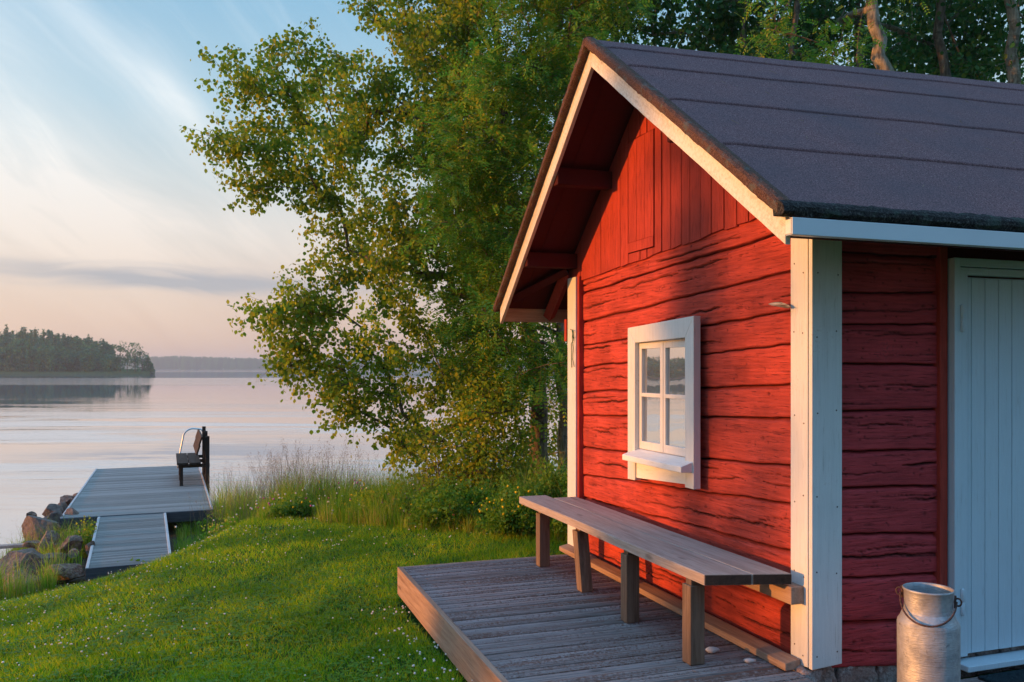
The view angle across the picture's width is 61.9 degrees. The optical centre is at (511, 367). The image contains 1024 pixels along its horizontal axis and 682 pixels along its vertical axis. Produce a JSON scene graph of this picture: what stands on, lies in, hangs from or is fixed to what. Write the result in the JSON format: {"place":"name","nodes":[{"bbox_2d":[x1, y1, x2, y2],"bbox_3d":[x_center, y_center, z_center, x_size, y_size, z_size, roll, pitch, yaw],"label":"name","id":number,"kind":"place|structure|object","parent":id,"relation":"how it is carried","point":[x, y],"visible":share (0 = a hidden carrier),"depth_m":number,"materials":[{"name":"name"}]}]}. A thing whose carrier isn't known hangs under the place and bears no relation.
{"place":"outdoors","nodes":[
{"label":"outdoors","id":0,"kind":"place"},
{"bbox_2d":[0,324,150,373],"bbox_3d":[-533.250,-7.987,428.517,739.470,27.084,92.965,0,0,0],"label":"island","id":1,"kind":"structure","parent":0,"point":[22,350],"depth_m":392.24,"materials":[{"name":"green plant"}]},
{"bbox_2d":[112,342,126,371],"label":"island tree","id":2,"kind":"object","parent":1,"relation":"on","point":[119,355],"visible":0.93,"depth_m":389.84,"materials":[{"name":"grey plant"}]},
{"bbox_2d":[117,348,138,371],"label":"island tree","id":3,"kind":"object","parent":1,"relation":"on","point":[124,360],"visible":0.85,"depth_m":388.53,"materials":[{"name":"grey plant"}]},
{"bbox_2d":[127,343,143,372],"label":"island tree","id":4,"kind":"object","parent":1,"relation":"on","point":[137,354],"visible":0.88,"depth_m":388.98,"materials":[{"name":"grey plant"}]},
{"bbox_2d":[131,350,148,371],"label":"island tree","id":5,"kind":"object","parent":1,"relation":"on","point":[141,362],"visible":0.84,"depth_m":389.38,"materials":[{"name":"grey plant"}]},
{"bbox_2d":[143,355,153,372],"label":"island tree","id":6,"kind":"object","parent":1,"relation":"on","point":[147,361],"visible":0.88,"depth_m":389.24,"materials":[{"name":"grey plant"}]},
{"bbox_2d":[146,362,155,373],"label":"island tree","id":7,"kind":"object","parent":1,"relation":"on","point":[151,367],"visible":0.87,"depth_m":389.55,"materials":[{"name":"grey plant"}]},
{"bbox_2d":[0,369,558,557],"bbox_3d":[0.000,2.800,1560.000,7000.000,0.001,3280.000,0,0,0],"label":"lake","id":8,"kind":"structure","parent":0,"point":[63,434],"depth_m":38.85,"materials":[{"name":"liquid"}]},
{"bbox_2d":[0,371,149,373],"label":"reed bed","id":9,"kind":"object","parent":8,"relation":"in","point":[75,372],"visible":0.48,"depth_m":378.41,"materials":[{"name":"green plant"}]},
{"bbox_2d":[60,466,212,528],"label":"jetty","id":10,"kind":"object","parent":8,"relation":"in","point":[127,491],"visible":0.73,"depth_m":14.73,"materials":[{"name":"grey wood"}]},
{"bbox_2d":[177,428,201,467],"bbox_3d":[-7.095,2.011,18.883,0.598,1.379,0.038,0,0,-22],"label":"ladder rail","id":11,"kind":"object","parent":10,"relation":"attached to","point":[183,438],"visible":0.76,"depth_m":18.81,"materials":[{"name":"silver metal"}]},
{"bbox_2d":[176,426,209,496],"bbox_3d":[-6.307,1.982,16.829,0.580,1.535,2.060,0,0,-22],"label":"jetty bench","id":12,"kind":"object","parent":10,"relation":"on","point":[188,460],"visible":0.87,"depth_m":16.11,"materials":[{"name":"brown wood"}]},
{"bbox_2d":[0,515,1019,681],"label":"ground","id":13,"kind":"structure","parent":0,"point":[173,536],"depth_m":6.73,"materials":[{"name":"green plant"}]},
{"bbox_2d":[4,569,28,579],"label":"shore rock","id":14,"kind":"object","parent":13,"relation":"on","point":[14,571],"visible":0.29,"depth_m":10.25,"materials":[{"name":"grey stone"}]},
{"bbox_2d":[0,548,50,579],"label":"shore rock","id":15,"kind":"object","parent":13,"relation":"on","point":[26,553],"visible":0.41,"depth_m":10.53,"materials":[{"name":"grey stone"}]},
{"bbox_2d":[3,576,52,593],"bbox_3d":[-5.618,2.540,9.877,0.566,0.310,0.426,0,0,40],"label":"shore rock","id":16,"kind":"object","parent":13,"relation":"on","point":[33,579],"visible":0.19,"depth_m":9.77,"materials":[{"name":"grey stone"}]},
{"bbox_2d":[23,540,39,548],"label":"shore rock","id":17,"kind":"object","parent":13,"relation":"on","point":[27,544],"visible":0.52,"depth_m":11.54,"materials":[{"name":"stone"}]},
{"bbox_2d":[0,543,22,548],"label":"driftwood","id":18,"kind":"object","parent":17,"relation":"on","point":[16,545],"visible":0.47,"depth_m":11.55,"materials":[{"name":"grey wood"}]},
{"bbox_2d":[26,511,36,516],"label":"shore rock","id":19,"kind":"object","parent":13,"relation":"on","point":[32,513],"visible":0.43,"depth_m":12.77,"materials":[{"name":"grey stone"}]},
{"bbox_2d":[22,515,60,540],"bbox_3d":[-6.773,2.310,12.311,0.575,0.385,0.324,0,0,32],"label":"shore rock","id":20,"kind":"object","parent":13,"relation":"on","point":[37,522],"visible":0.65,"depth_m":12.18,"materials":[{"name":"brown stone"}]},
{"bbox_2d":[37,530,61,553],"bbox_3d":[-6.229,2.406,11.492,0.307,0.431,0.377,0,0,-19],"label":"shore rock","id":21,"kind":"object","parent":13,"relation":"on","point":[47,534],"visible":0.55,"depth_m":11.38,"materials":[{"name":"grey stone"}]},
{"bbox_2d":[42,503,63,516],"bbox_3d":[-7.151,2.247,13.294,0.304,0.264,0.251,0,0,-28],"label":"shore rock","id":22,"kind":"object","parent":13,"relation":"on","point":[50,508],"visible":0.59,"depth_m":13.23,"materials":[{"name":"grey stone"}]},
{"bbox_2d":[41,553,67,563],"bbox_3d":[-5.829,2.445,10.840,0.300,0.210,0.398,0,0,-16],"label":"shore rock","id":23,"kind":"object","parent":13,"relation":"on","point":[60,555],"visible":0.39,"depth_m":10.78,"materials":[{"name":"grey stone"}]},
{"bbox_2d":[47,511,62,531],"bbox_3d":[-6.753,2.276,12.600,0.246,0.353,0.201,0,0,-25],"label":"shore rock","id":24,"kind":"object","parent":13,"relation":"on","point":[55,515],"visible":0.44,"depth_m":12.53,"materials":[{"name":"grey stone"}]},
{"bbox_2d":[58,502,67,510],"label":"shore rock","id":25,"kind":"object","parent":13,"relation":"on","point":[64,505],"visible":0.33,"depth_m":13.64,"materials":[{"name":"grey stone"}]},
{"bbox_2d":[45,563,84,582],"bbox_3d":[-5.355,2.451,10.189,0.455,0.252,0.368,0,0,-6],"label":"shore rock","id":26,"kind":"object","parent":13,"relation":"on","point":[75,571],"visible":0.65,"depth_m":10.10,"materials":[{"name":"grey stone"}]},
{"bbox_2d":[60,495,71,505],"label":"shore rock","id":27,"kind":"object","parent":13,"relation":"on","point":[66,498],"visible":0.67,"depth_m":14.94,"materials":[{"name":"grey stone"}]},
{"bbox_2d":[57,535,82,553],"bbox_3d":[-5.827,2.357,11.278,0.276,0.290,0.312,0,0,0],"label":"shore rock","id":28,"kind":"object","parent":13,"relation":"on","point":[74,540],"visible":0.73,"depth_m":11.21,"materials":[{"name":"grey stone"}]},
{"bbox_2d":[64,507,78,514],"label":"shore rock","id":29,"kind":"object","parent":13,"relation":"on","point":[72,511],"visible":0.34,"depth_m":12.82,"materials":[{"name":"brown stone"}]},
{"bbox_2d":[67,548,79,557],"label":"shore rock","id":30,"kind":"object","parent":13,"relation":"on","point":[72,553],"visible":0.73,"depth_m":10.95,"materials":[{"name":"grey stone"}]},
{"bbox_2d":[73,516,97,557],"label":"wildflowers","id":31,"kind":"object","parent":13,"relation":"on","point":[88,539],"visible":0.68,"depth_m":11.67,"materials":[{"name":"green plant"}]},
{"bbox_2d":[85,541,94,555],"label":"shore rock","id":32,"kind":"object","parent":13,"relation":"on","point":[87,546],"visible":0.59,"depth_m":10.95,"materials":[{"name":"stone"}]},
{"bbox_2d":[85,513,170,579],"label":"ramp","id":33,"kind":"structure","parent":13,"relation":"on","point":[123,540],"depth_m":11.15,"materials":[{"name":"grey wood"}]},
{"bbox_2d":[195,507,238,533],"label":"leafy weed","id":34,"kind":"object","parent":13,"relation":"on","point":[205,522],"visible":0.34,"depth_m":12.84,"materials":[{"name":"green plant"}]},
{"bbox_2d":[197,511,242,538],"bbox_3d":[-4.016,2.278,12.004,0.718,0.549,0.690,0,0,45],"label":"tufted weed","id":35,"kind":"object","parent":13,"relation":"on","point":[217,529],"visible":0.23,"depth_m":11.95,"materials":[{"name":"green plant"}]},
{"bbox_2d":[0,517,559,681],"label":"clover","id":36,"kind":"object","parent":13,"relation":"on","point":[250,619],"depth_m":6.43,"materials":[{"name":"green plant"}]},
{"bbox_2d":[0,443,567,601],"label":"meadow grass","id":37,"kind":"structure","parent":13,"relation":"on","point":[339,512],"depth_m":10.90,"materials":[{"name":"green plant"}]},
{"bbox_2d":[0,438,490,571],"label":"grass seed heads","id":38,"kind":"object","parent":37,"relation":"attached to","point":[274,473],"depth_m":12.75,"materials":[{"name":"beige plant"}]},
{"bbox_2d":[265,491,319,520],"bbox_3d":[-2.969,1.893,11.586,0.721,0.441,0.715,0,0,0],"label":"tufted weed","id":39,"kind":"object","parent":13,"relation":"on","point":[297,511],"visible":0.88,"depth_m":11.45,"materials":[{"name":"green plant"}]},
{"bbox_2d":[175,480,495,550],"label":"white meadow flowers","id":40,"kind":"object","parent":13,"relation":"on","point":[251,508],"visible":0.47,"depth_m":11.56,"materials":[{"name":"beige plant"}]},
{"bbox_2d":[322,490,354,507],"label":"leafy weed","id":41,"kind":"object","parent":13,"relation":"on","point":[336,499],"visible":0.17,"depth_m":11.95,"materials":[{"name":"green plant"}]},
{"bbox_2d":[179,0,548,481],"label":"aspen tree","id":42,"kind":"object","parent":13,"relation":"on","point":[349,141],"visible":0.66,"depth_m":12.22,"materials":[{"name":"green plant"}]},
{"bbox_2d":[344,476,438,524],"bbox_3d":[-1.464,1.691,10.738,1.238,0.609,1.088,0,0,0],"label":"leafy shrub","id":43,"kind":"object","parent":13,"relation":"on","point":[372,493],"visible":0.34,"depth_m":10.60,"materials":[{"name":"green plant"}]},
{"bbox_2d":[257,480,558,515],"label":"pink clover flowers","id":44,"kind":"object","parent":13,"relation":"on","point":[350,498],"visible":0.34,"depth_m":11.57,"materials":[{"name":"pink plant"}]},
{"bbox_2d":[292,479,540,515],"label":"yellow meadow flowers","id":45,"kind":"object","parent":13,"relation":"on","point":[387,505],"visible":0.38,"depth_m":10.86,"materials":[{"name":"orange plant"}]},
{"bbox_2d":[405,454,450,488],"bbox_3d":[-1.143,1.633,11.754,0.856,0.907,1.065,0,0,-40],"label":"spruce sapling","id":46,"kind":"object","parent":13,"relation":"on","point":[424,473],"visible":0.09,"depth_m":11.79,"materials":[{"name":"green plant"}]},
{"bbox_2d":[401,470,501,530],"bbox_3d":[-0.685,1.546,9.898,1.188,0.724,0.981,0,0,0],"label":"leafy shrub","id":47,"kind":"object","parent":13,"relation":"on","point":[439,508],"visible":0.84,"depth_m":9.80,"materials":[{"name":"green plant"}]},
{"bbox_2d":[389,364,553,495],"bbox_3d":[-0.505,1.146,11.306,2.256,2.488,2.014,0,0,0],"label":"shrub","id":48,"kind":"object","parent":13,"relation":"on","point":[493,449],"visible":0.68,"depth_m":11.01,"materials":[{"name":"green plant"}]},
{"bbox_2d":[449,464,540,494],"bbox_3d":[-0.182,1.597,11.605,2.083,0.951,1.308,0,0,0],"label":"leafy shrub","id":49,"kind":"object","parent":13,"relation":"on","point":[504,479],"depth_m":11.44,"materials":[{"name":"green plant"}]},
{"bbox_2d":[470,475,557,538],"bbox_3d":[0.051,1.510,9.102,0.902,0.732,0.730,0,0,35],"label":"flowering shrub","id":50,"kind":"object","parent":13,"relation":"on","point":[508,518],"visible":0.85,"depth_m":9.03,"materials":[{"name":"green plant"}]},
{"bbox_2d":[485,451,567,528],"bbox_3d":[0.315,1.413,9.638,1.204,0.931,0.806,0,0,-21],"label":"leafy shrub","id":51,"kind":"object","parent":13,"relation":"on","point":[553,485],"visible":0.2,"depth_m":9.56,"materials":[{"name":"green plant"}]},
{"bbox_2d":[410,0,646,472],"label":"alder tree","id":52,"kind":"object","parent":13,"relation":"on","point":[561,436],"visible":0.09,"depth_m":12.53,"materials":[{"name":"green plant"}]},
{"bbox_2d":[396,0,683,441],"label":"rowan tree","id":53,"kind":"object","parent":13,"relation":"on","point":[542,69],"visible":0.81,"depth_m":10.75,"materials":[{"name":"green plant"}]},
{"bbox_2d":[550,490,567,539],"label":"leafy shrub","id":54,"kind":"object","parent":13,"relation":"on","point":[561,526],"visible":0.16,"depth_m":8.76,"materials":[{"name":"green plant"}]},
{"bbox_2d":[397,554,812,681],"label":"terrace deck","id":55,"kind":"structure","parent":13,"relation":"on","point":[463,612],"depth_m":5.09,"materials":[{"name":"grey wood"}]},
{"bbox_2d":[519,495,803,665],"bbox_3d":[0.772,1.300,5.680,0.514,0.500,2.955,0,0,-19],"label":"bench","id":56,"kind":"object","parent":55,"relation":"on","point":[698,565],"visible":1,"depth_m":5.12,"materials":[{"name":"grey wood"}]},
{"bbox_2d":[705,646,719,653],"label":"pebble","id":57,"kind":"object","parent":55,"relation":"on","point":[712,650],"visible":1,"depth_m":4.62,"materials":[{"name":"grey stone"}]},
{"bbox_2d":[743,658,755,662],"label":"pebble","id":58,"kind":"object","parent":55,"relation":"on","point":[748,660],"visible":1,"depth_m":4.47,"materials":[{"name":"grey stone"}]},
{"bbox_2d":[528,0,776,105],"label":"maple tree","id":59,"kind":"object","parent":13,"relation":"on","point":[651,43],"visible":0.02,"depth_m":17.03,"materials":[{"name":"green plant"}]},
{"bbox_2d":[561,0,851,62],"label":"linden tree","id":60,"kind":"object","parent":13,"relation":"on","point":[659,31],"visible":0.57,"depth_m":11.72,"materials":[{"name":"green plant"}]},
{"bbox_2d":[685,0,818,59],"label":"grey alder","id":61,"kind":"object","parent":13,"relation":"on","point":[724,43],"visible":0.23,"depth_m":11.29,"materials":[{"name":"green plant"}]},
{"bbox_2d":[493,36,1023,681],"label":"cabin","id":62,"kind":"object","parent":13,"relation":"on","point":[841,438],"visible":0.91,"depth_m":4.76,"materials":[{"name":"red paint"}]},
{"bbox_2d":[570,329,574,367],"bbox_3d":[0.508,-0.167,7.143,0.021,0.326,0.116,0,0,-9],"label":"twine","id":63,"kind":"object","parent":62,"relation":"hanging from","point":[571,348],"visible":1,"depth_m":7.14,"materials":[{"name":"beige fabric"}]},
{"bbox_2d":[622,316,699,488],"bbox_3d":[0.975,0.236,5.698,0.165,1.118,0.898,0,0,-19],"label":"window","id":64,"kind":"structure","parent":62,"relation":"in","point":[664,357],"depth_m":5.67,"materials":[{"name":"white paint"}]},
{"bbox_2d":[769,302,791,307],"bbox_3d":[1.412,-0.330,4.497,0.003,0.040,0.177,0,0,-27],"label":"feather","id":65,"kind":"object","parent":62,"relation":"attached to","point":[780,304],"visible":1,"depth_m":4.49,"materials":[{"name":"white"}]},
{"bbox_2d":[948,257,1023,672],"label":"door","id":66,"kind":"structure","parent":62,"relation":"in","point":[986,315],"depth_m":4.71,"materials":[{"name":"paint"}]},
{"bbox_2d":[710,0,865,63],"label":"grey alder","id":67,"kind":"object","parent":13,"relation":"on","point":[797,12],"visible":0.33,"depth_m":11.19,"materials":[{"name":"green plant"}]},
{"bbox_2d":[733,0,930,67],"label":"young rowan","id":68,"kind":"object","parent":13,"relation":"on","point":[830,48],"visible":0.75,"depth_m":9.76,"materials":[{"name":"green plant"}]},
{"bbox_2d":[777,0,933,72],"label":"grey alder","id":69,"kind":"object","parent":13,"relation":"on","point":[855,4],"visible":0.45,"depth_m":11.72,"materials":[{"name":"green plant"}]},
{"bbox_2d":[739,0,982,73],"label":"maple tree","id":70,"kind":"object","parent":13,"relation":"on","point":[888,22],"visible":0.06,"depth_m":16.75,"materials":[{"name":"green plant"}]},
{"bbox_2d":[782,0,1023,80],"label":"birch tree","id":71,"kind":"object","parent":13,"relation":"on","point":[879,59],"visible":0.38,"depth_m":11.90,"materials":[{"name":"green plant"}]},
{"bbox_2d":[879,0,1020,81],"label":"grey alder","id":72,"kind":"object","parent":13,"relation":"on","point":[941,52],"visible":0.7,"depth_m":11.44,"materials":[{"name":"green plant"}]},
{"bbox_2d":[893,0,1023,81],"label":"maple tree","id":73,"kind":"object","parent":13,"relation":"on","point":[1022,78],"visible":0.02,"depth_m":16.42,"materials":[{"name":"green plant"}]},
{"bbox_2d":[961,677,984,681],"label":"door step","id":74,"kind":"object","parent":13,"relation":"on","point":[974,679],"depth_m":4.52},
{"bbox_2d":[895,582,961,681],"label":"milk can","id":75,"kind":"object","parent":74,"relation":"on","point":[928,637],"visible":1,"depth_m":4.00,"materials":[{"name":"metal"}]},
{"bbox_2d":[978,669,1023,681],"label":"door mat","id":76,"kind":"object","parent":74,"relation":"on","point":[1014,676],"depth_m":4.53,"materials":[{"name":"rubber"}]},
{"bbox_2d":[960,0,1023,83],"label":"grey alder","id":77,"kind":"object","parent":13,"relation":"on","point":[1012,68],"visible":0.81,"depth_m":11.17,"materials":[{"name":"green plant"}]},
{"bbox_2d":[0,0,1023,359],"label":"sky","id":78,"kind":"structure","parent":0,"point":[111,231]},
{"bbox_3d":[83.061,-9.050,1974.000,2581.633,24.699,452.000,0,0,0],"label":"hills","id":79,"kind":"structure","parent":0,"visible":0},
{"bbox_2d":[119,355,548,368],"bbox_3d":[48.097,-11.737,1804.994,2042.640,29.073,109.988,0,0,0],"label":"wood","id":80,"kind":"object","parent":79,"relation":"on","point":[180,362],"visible":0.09,"depth_m":1753.52,"materials":[{"name":"green plant"}]}
]}

